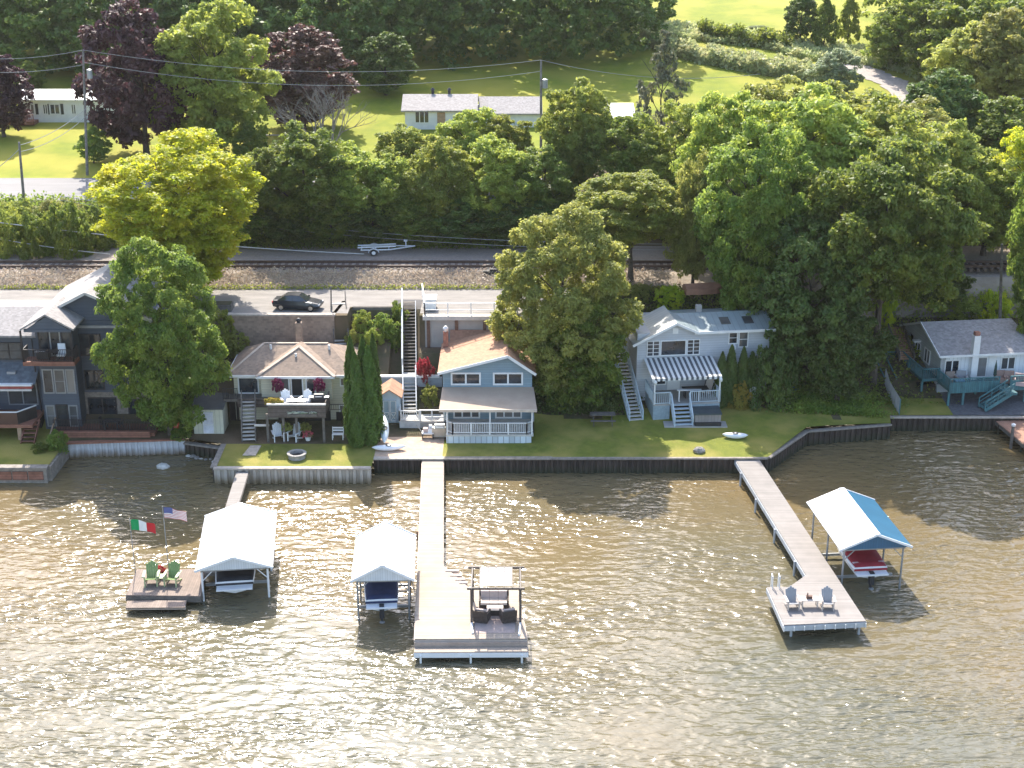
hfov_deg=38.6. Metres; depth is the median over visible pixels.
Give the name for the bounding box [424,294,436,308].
storage box
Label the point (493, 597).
wicker sofa
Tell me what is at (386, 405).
door
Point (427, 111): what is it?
house
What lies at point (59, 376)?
window
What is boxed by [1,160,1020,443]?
bank soil
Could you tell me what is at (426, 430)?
garden cart
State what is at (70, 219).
shrub
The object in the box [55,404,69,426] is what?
door
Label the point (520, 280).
tree
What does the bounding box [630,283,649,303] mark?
shrub
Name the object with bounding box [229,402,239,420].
cellar door
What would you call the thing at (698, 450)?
boulder
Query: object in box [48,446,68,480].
seawall
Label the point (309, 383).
window
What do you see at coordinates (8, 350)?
window
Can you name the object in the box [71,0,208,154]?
purple tree
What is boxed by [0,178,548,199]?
road
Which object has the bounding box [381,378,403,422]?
garden shed
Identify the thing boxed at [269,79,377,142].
bare tree
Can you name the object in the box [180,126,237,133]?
garden bushes
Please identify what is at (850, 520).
shelter
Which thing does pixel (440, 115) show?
door
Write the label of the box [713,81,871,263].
tree
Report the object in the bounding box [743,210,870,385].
tree
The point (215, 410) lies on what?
garden shed
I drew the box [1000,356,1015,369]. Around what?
window
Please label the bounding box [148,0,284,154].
tree
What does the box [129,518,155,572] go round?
flagpole
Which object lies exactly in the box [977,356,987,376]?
sliding door
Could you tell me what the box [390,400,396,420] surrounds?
door
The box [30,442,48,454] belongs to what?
shrub
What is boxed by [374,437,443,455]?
patio
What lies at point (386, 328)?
shrub
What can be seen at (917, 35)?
tree
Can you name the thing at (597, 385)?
tree
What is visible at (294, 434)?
adirondack chair
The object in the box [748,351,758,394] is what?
arborvitae
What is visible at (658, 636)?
lake
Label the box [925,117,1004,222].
tree
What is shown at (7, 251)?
shrub
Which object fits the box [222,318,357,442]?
house
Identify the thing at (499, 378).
window
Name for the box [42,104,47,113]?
window
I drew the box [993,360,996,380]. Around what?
patio umbrella
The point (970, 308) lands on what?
shrub
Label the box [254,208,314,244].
bush
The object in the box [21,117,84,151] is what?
overhead cable
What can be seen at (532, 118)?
garage door
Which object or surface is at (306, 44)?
purple tree
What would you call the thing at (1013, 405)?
gravel yard
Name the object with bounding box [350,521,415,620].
boat shelter
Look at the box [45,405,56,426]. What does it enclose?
window
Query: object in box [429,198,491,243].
tree
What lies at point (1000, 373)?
wicker armchair
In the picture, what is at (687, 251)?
tree
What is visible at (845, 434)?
seawall
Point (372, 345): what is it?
arborvitae
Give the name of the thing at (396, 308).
shrub
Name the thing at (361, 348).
arborvitae
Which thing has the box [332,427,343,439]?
garden bench
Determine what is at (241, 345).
shrub
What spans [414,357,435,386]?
shrub
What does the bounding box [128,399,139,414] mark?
window
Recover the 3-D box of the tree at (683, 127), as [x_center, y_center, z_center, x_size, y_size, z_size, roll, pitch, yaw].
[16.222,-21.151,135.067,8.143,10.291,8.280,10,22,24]
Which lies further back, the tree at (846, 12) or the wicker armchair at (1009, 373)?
the tree at (846, 12)
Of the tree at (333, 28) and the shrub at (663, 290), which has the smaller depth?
the shrub at (663, 290)
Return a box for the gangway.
[204,471,249,579]
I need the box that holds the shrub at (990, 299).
[976,288,1013,318]
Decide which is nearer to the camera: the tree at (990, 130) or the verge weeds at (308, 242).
the verge weeds at (308, 242)
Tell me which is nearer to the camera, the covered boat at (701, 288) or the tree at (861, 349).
the tree at (861, 349)
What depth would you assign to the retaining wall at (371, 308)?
118.98 m
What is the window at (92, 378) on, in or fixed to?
in the house at (69, 393)
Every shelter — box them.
[194,503,276,600]
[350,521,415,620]
[806,488,912,588]
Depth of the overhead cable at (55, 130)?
140.44 m
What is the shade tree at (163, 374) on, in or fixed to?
on the bank soil
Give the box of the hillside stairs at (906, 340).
[887,321,915,360]
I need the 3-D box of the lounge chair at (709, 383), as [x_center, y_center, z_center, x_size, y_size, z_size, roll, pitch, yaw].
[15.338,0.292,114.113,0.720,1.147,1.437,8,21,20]
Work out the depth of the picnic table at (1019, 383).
116.16 m
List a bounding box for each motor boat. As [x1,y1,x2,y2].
[215,569,255,592]
[364,582,398,623]
[837,547,888,589]
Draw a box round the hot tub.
[692,405,721,425]
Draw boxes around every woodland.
[0,0,677,77]
[859,0,1023,84]
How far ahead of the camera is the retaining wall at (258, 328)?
116.94 m
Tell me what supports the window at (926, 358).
in the house at (975, 350)
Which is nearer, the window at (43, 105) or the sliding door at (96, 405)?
the sliding door at (96, 405)
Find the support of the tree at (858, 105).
on the bank soil
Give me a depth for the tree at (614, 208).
120.13 m
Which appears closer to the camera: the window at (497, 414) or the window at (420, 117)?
the window at (497, 414)
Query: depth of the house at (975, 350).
118.01 m
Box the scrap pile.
[483,268,499,273]
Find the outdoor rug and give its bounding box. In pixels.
[475,616,514,632]
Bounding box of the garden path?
[243,445,260,455]
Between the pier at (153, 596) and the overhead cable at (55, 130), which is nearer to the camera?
the pier at (153, 596)
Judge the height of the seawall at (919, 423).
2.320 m
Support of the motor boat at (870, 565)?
on the lake
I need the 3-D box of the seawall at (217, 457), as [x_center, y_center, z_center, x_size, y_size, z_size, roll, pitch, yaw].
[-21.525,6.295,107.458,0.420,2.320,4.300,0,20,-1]
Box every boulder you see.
[156,463,169,469]
[693,446,704,453]
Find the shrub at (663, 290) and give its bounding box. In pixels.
[653,283,685,309]
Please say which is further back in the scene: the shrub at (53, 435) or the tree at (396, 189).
the tree at (396, 189)
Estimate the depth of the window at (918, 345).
121.54 m
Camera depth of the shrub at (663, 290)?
120.97 m
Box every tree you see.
[0,54,34,136]
[12,60,48,88]
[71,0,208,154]
[73,126,112,162]
[82,126,269,297]
[89,235,232,435]
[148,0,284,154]
[222,201,271,240]
[228,143,302,234]
[231,121,268,157]
[248,23,360,129]
[256,119,351,229]
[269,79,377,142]
[300,5,362,68]
[313,140,396,228]
[345,203,400,241]
[352,31,418,95]
[364,153,410,215]
[372,123,430,173]
[384,193,443,241]
[398,134,479,218]
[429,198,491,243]
[434,106,497,185]
[456,132,543,222]
[474,199,531,242]
[478,113,534,185]
[484,200,644,394]
[510,144,579,214]
[513,198,576,242]
[532,297,629,411]
[534,76,615,192]
[571,169,692,282]
[573,111,669,196]
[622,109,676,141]
[625,153,678,218]
[632,29,690,134]
[633,127,670,166]
[645,98,722,181]
[662,147,715,282]
[668,90,763,214]
[689,115,818,310]
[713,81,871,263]
[718,74,814,133]
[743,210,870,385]
[748,25,768,27]
[782,133,993,385]
[783,0,818,42]
[799,301,899,402]
[803,48,864,94]
[805,79,895,131]
[811,0,839,45]
[821,90,953,234]
[836,0,861,44]
[865,3,930,66]
[878,94,960,134]
[900,0,966,78]
[901,67,1002,165]
[903,251,976,314]
[921,20,1013,97]
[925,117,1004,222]
[953,147,1023,255]
[959,6,1023,113]
[969,95,1023,166]
[991,126,1023,248]
[1005,172,1023,333]
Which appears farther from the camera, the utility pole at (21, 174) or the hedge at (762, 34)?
the hedge at (762, 34)
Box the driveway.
[266,134,309,135]
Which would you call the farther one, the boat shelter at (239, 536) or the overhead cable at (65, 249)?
the overhead cable at (65, 249)
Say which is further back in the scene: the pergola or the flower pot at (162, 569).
the flower pot at (162, 569)
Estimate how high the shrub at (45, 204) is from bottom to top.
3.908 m
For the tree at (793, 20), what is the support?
on the meadow
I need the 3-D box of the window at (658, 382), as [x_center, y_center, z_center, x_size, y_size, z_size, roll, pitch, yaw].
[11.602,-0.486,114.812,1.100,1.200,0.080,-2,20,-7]
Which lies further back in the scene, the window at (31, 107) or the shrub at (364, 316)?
the window at (31, 107)
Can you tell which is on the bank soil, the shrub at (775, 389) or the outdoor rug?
the shrub at (775, 389)
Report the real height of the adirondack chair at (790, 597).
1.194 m
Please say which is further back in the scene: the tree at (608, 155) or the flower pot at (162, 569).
the tree at (608, 155)
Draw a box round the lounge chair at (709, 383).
[701,379,714,397]
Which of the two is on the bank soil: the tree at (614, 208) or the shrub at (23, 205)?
the shrub at (23, 205)
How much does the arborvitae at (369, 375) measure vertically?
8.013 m
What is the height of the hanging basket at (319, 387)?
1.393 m
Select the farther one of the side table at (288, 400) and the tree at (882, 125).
the tree at (882, 125)
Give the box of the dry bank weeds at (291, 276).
[0,266,685,288]
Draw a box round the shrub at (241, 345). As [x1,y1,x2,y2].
[224,329,250,358]
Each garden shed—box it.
[190,393,227,433]
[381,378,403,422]
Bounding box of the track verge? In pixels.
[0,246,1010,259]
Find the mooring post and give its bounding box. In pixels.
[1009,423,1015,448]
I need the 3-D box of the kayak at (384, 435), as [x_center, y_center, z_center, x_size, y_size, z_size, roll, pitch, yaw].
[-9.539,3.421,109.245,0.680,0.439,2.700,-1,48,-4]
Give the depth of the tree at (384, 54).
173.90 m
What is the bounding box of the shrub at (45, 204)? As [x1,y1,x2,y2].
[29,198,88,236]
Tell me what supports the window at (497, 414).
in the house at (487, 394)
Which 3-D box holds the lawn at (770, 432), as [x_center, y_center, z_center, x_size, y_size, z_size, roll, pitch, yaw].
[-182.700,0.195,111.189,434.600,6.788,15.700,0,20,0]
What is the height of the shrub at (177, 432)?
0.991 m
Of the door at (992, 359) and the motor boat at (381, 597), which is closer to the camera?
the motor boat at (381, 597)
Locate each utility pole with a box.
[18,142,24,197]
[82,50,92,174]
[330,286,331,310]
[540,60,547,153]
[998,244,1002,318]
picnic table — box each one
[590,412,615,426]
[1015,373,1023,386]
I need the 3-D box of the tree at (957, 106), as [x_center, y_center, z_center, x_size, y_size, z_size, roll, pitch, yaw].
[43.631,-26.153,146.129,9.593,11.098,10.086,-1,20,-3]
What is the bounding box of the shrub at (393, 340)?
[385,328,404,352]
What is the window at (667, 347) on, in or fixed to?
in the house at (671, 352)
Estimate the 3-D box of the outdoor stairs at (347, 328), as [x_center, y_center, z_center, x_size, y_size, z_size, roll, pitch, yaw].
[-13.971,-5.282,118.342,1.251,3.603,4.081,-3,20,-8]
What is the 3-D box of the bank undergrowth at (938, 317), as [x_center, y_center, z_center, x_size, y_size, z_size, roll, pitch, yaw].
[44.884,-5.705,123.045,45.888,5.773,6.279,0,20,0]
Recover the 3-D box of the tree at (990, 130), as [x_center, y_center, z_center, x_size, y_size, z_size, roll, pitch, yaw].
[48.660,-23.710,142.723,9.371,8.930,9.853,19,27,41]
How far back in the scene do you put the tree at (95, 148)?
150.16 m
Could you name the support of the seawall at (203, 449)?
in the lake
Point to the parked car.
(294, 300)
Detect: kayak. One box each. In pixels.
[372,444,405,450]
[380,415,388,442]
[722,432,747,438]
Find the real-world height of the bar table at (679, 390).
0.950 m
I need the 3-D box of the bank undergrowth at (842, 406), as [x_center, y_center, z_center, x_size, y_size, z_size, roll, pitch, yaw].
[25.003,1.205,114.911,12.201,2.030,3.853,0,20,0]
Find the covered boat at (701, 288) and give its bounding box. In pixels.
[682,282,722,294]
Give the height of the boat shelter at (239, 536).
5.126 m
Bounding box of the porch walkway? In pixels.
[419,410,444,427]
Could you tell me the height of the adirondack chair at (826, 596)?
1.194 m
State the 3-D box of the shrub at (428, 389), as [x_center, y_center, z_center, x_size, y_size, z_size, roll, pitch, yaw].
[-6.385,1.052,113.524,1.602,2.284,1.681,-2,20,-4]
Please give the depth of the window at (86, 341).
110.83 m
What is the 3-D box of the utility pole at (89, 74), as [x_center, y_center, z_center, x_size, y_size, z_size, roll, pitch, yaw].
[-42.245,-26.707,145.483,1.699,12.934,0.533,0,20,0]
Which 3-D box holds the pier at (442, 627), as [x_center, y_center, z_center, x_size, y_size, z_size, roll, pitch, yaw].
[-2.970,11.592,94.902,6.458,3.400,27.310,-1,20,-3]
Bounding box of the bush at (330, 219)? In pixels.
[300,201,363,242]
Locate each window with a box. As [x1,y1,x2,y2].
[0,342,21,359]
[23,104,38,113]
[37,332,50,355]
[41,369,54,393]
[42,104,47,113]
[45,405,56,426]
[46,104,63,113]
[49,332,60,355]
[53,369,66,393]
[60,332,71,355]
[65,369,76,393]
[68,405,78,426]
[71,104,76,113]
[78,334,100,355]
[83,370,104,389]
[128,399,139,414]
[237,378,259,393]
[280,379,289,394]
[305,379,315,394]
[415,112,428,122]
[451,372,480,384]
[453,412,479,417]
[493,372,522,384]
[495,412,521,417]
[646,340,659,356]
[652,381,665,384]
[660,339,686,355]
[686,339,699,354]
[728,333,737,343]
[738,332,748,347]
[915,343,920,356]
[923,347,930,364]
[944,359,959,373]
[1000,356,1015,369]
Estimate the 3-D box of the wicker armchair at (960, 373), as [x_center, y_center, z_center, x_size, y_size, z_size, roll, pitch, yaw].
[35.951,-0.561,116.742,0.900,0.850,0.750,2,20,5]
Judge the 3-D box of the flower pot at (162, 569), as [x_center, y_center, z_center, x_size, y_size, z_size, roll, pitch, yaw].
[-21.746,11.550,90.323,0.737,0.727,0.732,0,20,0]
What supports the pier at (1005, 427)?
in the lake
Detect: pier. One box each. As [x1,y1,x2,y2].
[125,569,205,609]
[414,460,527,663]
[734,460,866,636]
[995,420,1023,451]
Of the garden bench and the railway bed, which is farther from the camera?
the railway bed
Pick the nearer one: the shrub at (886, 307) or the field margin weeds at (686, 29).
the shrub at (886, 307)
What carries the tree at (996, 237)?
on the track verge
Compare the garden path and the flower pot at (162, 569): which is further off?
the garden path
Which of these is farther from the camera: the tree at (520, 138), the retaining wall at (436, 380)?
the tree at (520, 138)
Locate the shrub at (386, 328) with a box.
[367,312,400,339]
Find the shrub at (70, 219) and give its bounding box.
[42,197,94,259]
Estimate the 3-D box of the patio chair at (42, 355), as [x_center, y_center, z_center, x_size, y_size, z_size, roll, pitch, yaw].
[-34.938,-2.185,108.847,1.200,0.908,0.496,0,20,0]
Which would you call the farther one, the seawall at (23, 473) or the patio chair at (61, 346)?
the patio chair at (61, 346)
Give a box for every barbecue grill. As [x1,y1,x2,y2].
[309,393,328,402]
[432,423,449,436]
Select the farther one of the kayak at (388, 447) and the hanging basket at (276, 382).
the hanging basket at (276, 382)
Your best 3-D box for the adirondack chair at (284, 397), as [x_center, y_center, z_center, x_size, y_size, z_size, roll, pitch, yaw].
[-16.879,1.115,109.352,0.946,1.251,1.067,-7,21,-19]
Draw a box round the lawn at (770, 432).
[0,398,952,465]
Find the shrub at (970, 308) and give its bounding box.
[938,295,982,320]
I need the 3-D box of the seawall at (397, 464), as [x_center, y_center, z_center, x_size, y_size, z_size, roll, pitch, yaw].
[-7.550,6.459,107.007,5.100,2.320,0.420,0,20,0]
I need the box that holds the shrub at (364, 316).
[351,309,373,332]
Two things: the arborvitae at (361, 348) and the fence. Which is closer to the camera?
the arborvitae at (361, 348)
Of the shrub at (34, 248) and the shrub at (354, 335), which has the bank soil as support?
the shrub at (354, 335)
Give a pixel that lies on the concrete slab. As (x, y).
(668, 424)
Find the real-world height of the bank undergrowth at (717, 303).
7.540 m
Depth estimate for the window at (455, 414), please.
111.78 m
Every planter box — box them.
[214,301,233,311]
[264,397,283,403]
[287,411,308,416]
[309,411,316,416]
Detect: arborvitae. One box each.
[342,335,355,436]
[343,351,369,447]
[355,344,384,445]
[357,335,371,439]
[369,332,384,439]
[713,351,727,408]
[725,344,737,406]
[737,346,749,401]
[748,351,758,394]
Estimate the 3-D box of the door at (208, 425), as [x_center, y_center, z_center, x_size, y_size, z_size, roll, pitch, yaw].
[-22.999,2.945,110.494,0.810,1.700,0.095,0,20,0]
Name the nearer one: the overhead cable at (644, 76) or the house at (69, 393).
the house at (69, 393)
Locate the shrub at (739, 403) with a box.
[727,380,752,410]
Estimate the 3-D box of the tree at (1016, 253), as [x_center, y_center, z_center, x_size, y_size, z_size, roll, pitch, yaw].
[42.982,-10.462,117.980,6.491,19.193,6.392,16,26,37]
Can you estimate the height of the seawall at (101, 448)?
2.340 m
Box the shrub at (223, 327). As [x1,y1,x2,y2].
[204,304,235,360]
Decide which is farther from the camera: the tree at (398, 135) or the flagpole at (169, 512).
the tree at (398, 135)
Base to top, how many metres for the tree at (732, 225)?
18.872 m
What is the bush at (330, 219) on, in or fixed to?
on the bank soil
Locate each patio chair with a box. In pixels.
[36,350,50,359]
[57,343,66,360]
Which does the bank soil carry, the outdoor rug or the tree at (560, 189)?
the tree at (560, 189)
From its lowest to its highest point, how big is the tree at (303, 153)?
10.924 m
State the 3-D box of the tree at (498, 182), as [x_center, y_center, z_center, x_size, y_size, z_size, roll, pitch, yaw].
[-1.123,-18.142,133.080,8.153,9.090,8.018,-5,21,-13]
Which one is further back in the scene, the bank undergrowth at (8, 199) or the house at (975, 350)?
the bank undergrowth at (8, 199)
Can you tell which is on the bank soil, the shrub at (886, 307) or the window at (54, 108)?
the shrub at (886, 307)
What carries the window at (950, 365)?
in the house at (975, 350)
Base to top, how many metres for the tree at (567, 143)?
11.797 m
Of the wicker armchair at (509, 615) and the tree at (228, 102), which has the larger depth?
the tree at (228, 102)
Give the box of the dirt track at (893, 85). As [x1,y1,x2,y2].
[841,62,913,101]
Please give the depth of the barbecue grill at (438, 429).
109.80 m
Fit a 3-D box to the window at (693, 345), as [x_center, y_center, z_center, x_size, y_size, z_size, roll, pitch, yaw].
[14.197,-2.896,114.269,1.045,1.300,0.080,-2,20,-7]
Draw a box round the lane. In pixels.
[0,288,592,318]
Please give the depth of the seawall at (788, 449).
109.22 m
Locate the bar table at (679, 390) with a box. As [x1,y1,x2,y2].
[677,389,700,400]
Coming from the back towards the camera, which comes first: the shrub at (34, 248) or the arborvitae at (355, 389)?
the shrub at (34, 248)
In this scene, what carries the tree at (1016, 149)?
on the track verge
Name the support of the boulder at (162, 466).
in the lake
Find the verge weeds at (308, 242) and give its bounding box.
[1,231,578,248]
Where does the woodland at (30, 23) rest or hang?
on the meadow
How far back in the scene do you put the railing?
116.46 m
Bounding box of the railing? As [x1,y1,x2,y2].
[422,283,540,314]
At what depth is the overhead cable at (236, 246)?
130.16 m
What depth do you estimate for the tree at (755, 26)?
210.10 m
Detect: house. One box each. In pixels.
[0,262,169,443]
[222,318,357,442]
[401,87,542,128]
[437,326,536,442]
[614,304,775,426]
[878,318,1023,411]
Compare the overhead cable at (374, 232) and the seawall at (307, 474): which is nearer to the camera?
the seawall at (307, 474)
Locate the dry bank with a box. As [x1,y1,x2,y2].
[0,272,1022,316]
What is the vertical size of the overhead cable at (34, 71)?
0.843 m
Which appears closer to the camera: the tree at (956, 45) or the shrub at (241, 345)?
the shrub at (241, 345)
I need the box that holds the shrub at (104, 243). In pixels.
[79,202,114,251]
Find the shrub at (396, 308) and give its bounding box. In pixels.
[391,300,409,323]
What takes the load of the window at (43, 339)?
in the house at (69, 393)
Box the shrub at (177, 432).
[170,428,192,441]
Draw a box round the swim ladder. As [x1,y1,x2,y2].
[770,573,780,588]
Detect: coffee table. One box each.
[487,605,502,615]
[799,596,819,607]
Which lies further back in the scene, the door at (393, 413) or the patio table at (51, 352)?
the door at (393, 413)
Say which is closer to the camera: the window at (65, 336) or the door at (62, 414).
the window at (65, 336)
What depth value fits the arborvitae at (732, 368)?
113.44 m
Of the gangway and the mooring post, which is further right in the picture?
the mooring post
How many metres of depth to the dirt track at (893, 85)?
182.87 m
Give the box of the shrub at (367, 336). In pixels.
[357,327,384,344]
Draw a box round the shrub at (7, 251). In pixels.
[0,205,30,259]
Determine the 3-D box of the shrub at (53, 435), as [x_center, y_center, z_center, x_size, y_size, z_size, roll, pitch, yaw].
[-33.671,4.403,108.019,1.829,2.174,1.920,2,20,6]
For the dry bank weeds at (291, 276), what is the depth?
124.80 m
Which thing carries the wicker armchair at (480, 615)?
on the outdoor rug
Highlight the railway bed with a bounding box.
[0,259,1023,276]
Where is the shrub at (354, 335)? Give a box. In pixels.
[344,329,359,344]
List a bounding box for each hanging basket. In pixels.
[271,378,283,392]
[281,418,292,431]
[300,418,311,431]
[313,377,325,392]
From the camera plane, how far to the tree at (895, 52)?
184.97 m
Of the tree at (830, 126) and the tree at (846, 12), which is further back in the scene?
the tree at (846, 12)
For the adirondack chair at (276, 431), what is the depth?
109.64 m
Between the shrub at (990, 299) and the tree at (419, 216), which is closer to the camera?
the shrub at (990, 299)
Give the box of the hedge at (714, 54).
[637,25,817,82]
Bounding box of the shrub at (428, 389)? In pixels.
[420,383,439,408]
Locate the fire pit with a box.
[287,449,306,460]
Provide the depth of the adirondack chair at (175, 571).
89.61 m
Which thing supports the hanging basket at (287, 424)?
hanging from the house at (298, 366)
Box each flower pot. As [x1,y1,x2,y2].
[155,565,165,573]
[302,430,312,440]
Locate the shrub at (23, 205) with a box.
[0,198,44,238]
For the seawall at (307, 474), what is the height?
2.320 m
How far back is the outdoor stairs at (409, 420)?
115.71 m
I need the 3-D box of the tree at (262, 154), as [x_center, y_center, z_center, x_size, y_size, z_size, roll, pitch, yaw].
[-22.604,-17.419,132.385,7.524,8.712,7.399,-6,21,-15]
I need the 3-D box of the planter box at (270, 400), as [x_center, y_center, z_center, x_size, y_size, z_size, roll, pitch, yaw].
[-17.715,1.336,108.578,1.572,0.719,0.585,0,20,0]
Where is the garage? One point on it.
(621, 109)
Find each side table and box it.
[155,574,166,584]
[286,398,306,402]
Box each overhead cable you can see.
[0,65,79,72]
[0,222,363,253]
[1,239,108,253]
[11,50,81,58]
[21,106,88,144]
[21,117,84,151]
[62,196,573,242]
[62,200,648,249]
[84,62,539,85]
[85,50,538,71]
[542,60,757,78]
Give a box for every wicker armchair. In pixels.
[472,607,490,622]
[499,607,516,623]
[945,371,958,384]
[955,370,967,379]
[995,370,1008,382]
[1003,370,1016,383]
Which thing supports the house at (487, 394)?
on the bank soil
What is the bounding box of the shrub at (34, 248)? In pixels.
[8,209,61,259]
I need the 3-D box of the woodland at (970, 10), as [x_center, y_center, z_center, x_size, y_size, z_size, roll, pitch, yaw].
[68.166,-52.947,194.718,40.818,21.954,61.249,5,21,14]
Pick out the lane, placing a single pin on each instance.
(251, 300)
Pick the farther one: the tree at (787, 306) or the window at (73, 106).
the window at (73, 106)
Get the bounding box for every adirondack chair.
[142,560,159,587]
[161,560,181,587]
[271,422,283,442]
[280,389,293,402]
[286,422,302,441]
[296,389,311,402]
[783,586,801,610]
[819,586,835,610]
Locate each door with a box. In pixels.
[7,383,38,404]
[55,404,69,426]
[87,397,117,414]
[202,412,213,432]
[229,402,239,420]
[290,379,303,396]
[383,400,389,420]
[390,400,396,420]
[437,112,444,124]
[516,115,537,126]
[667,380,679,389]
[910,332,914,345]
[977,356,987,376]
[987,356,996,376]
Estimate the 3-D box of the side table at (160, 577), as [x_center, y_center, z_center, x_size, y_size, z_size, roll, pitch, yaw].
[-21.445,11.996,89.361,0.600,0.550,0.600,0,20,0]
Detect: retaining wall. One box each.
[214,302,344,346]
[352,306,391,309]
[380,375,441,388]
[423,314,528,347]
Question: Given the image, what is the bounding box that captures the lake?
[0,424,1023,767]
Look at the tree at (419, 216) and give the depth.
131.18 m
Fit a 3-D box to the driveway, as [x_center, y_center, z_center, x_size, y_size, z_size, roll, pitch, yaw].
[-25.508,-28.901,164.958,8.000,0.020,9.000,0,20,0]
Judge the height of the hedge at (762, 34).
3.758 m
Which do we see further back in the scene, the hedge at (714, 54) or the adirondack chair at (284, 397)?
the hedge at (714, 54)
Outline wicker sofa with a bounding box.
[479,590,508,608]
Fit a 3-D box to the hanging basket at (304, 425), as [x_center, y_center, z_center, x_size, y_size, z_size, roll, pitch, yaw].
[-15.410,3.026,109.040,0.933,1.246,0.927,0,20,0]
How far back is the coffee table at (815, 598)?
85.75 m
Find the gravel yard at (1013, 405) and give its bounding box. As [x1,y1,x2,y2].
[940,390,1023,414]
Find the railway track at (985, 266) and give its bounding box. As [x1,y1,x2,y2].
[0,260,1023,271]
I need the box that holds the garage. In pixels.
[610,103,634,138]
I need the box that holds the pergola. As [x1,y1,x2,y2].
[467,566,524,635]
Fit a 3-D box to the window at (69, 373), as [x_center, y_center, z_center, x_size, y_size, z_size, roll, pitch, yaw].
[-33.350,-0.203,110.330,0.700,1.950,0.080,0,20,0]
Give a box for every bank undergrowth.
[0,190,1010,241]
[146,379,213,431]
[532,374,644,414]
[563,284,959,406]
[755,380,908,418]
[802,278,1023,358]
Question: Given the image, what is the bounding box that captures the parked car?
[272,292,323,311]
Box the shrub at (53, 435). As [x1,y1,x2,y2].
[45,428,68,454]
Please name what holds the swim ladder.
attached to the pier at (811, 564)
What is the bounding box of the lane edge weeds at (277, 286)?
[0,282,663,289]
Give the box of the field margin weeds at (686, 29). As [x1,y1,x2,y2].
[640,19,930,85]
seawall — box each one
[0,464,48,482]
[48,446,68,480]
[66,438,185,457]
[183,441,218,457]
[210,444,225,482]
[213,466,371,483]
[373,456,443,473]
[443,456,767,473]
[767,430,808,471]
[805,423,891,445]
[890,415,1023,431]
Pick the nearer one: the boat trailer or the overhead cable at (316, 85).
the boat trailer
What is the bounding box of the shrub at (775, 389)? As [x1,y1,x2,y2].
[747,341,799,411]
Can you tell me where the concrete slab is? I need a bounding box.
[663,421,726,427]
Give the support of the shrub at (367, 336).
on the bank soil
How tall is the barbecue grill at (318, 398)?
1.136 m
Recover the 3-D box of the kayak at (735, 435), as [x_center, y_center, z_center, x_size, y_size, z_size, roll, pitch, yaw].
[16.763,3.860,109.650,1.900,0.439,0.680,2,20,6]
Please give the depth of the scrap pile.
125.25 m
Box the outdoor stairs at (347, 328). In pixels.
[332,290,348,344]
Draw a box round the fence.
[884,369,900,414]
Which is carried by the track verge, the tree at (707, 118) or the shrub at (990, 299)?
the tree at (707, 118)
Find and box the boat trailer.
[357,239,414,255]
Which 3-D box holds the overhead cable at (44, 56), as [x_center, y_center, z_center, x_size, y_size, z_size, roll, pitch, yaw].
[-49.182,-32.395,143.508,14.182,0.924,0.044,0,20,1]
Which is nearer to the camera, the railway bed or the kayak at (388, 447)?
the kayak at (388, 447)
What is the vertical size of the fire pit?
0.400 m
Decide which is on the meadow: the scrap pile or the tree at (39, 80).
the tree at (39, 80)
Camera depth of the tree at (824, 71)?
172.57 m
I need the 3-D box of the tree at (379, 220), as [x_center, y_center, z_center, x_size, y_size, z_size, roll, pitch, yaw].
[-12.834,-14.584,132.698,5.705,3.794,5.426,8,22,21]
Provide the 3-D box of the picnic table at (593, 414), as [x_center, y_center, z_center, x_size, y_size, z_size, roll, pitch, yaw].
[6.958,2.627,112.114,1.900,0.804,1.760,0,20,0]
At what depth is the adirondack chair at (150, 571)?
89.61 m
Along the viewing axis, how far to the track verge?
131.10 m
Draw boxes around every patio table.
[45,350,58,360]
[104,418,120,429]
[681,385,708,397]
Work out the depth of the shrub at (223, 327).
115.67 m
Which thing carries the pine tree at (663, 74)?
on the bank soil
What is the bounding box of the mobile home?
[8,89,114,124]
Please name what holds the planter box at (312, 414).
attached to the house at (298, 366)
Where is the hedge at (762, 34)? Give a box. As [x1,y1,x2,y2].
[696,16,795,48]
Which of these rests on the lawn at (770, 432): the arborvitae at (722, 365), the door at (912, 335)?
the arborvitae at (722, 365)
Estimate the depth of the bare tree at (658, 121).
145.78 m
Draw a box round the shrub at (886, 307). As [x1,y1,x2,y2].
[881,300,898,327]
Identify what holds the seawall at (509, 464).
in the lake
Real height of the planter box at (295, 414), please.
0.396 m
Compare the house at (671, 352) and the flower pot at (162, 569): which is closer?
the flower pot at (162, 569)
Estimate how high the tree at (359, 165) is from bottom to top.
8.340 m
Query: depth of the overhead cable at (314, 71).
144.31 m
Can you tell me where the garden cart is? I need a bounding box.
[416,424,433,438]
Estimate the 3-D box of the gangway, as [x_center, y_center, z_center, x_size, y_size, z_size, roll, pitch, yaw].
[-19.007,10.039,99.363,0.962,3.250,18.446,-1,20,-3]
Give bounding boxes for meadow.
[0,0,1023,177]
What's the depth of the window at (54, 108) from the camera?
165.32 m
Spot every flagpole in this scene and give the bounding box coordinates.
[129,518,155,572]
[162,506,186,570]
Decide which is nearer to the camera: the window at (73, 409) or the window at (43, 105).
the window at (73, 409)
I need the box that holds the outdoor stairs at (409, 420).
[398,288,421,427]
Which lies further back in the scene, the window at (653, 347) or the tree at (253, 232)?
the tree at (253, 232)
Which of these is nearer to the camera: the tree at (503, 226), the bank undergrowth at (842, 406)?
the bank undergrowth at (842, 406)

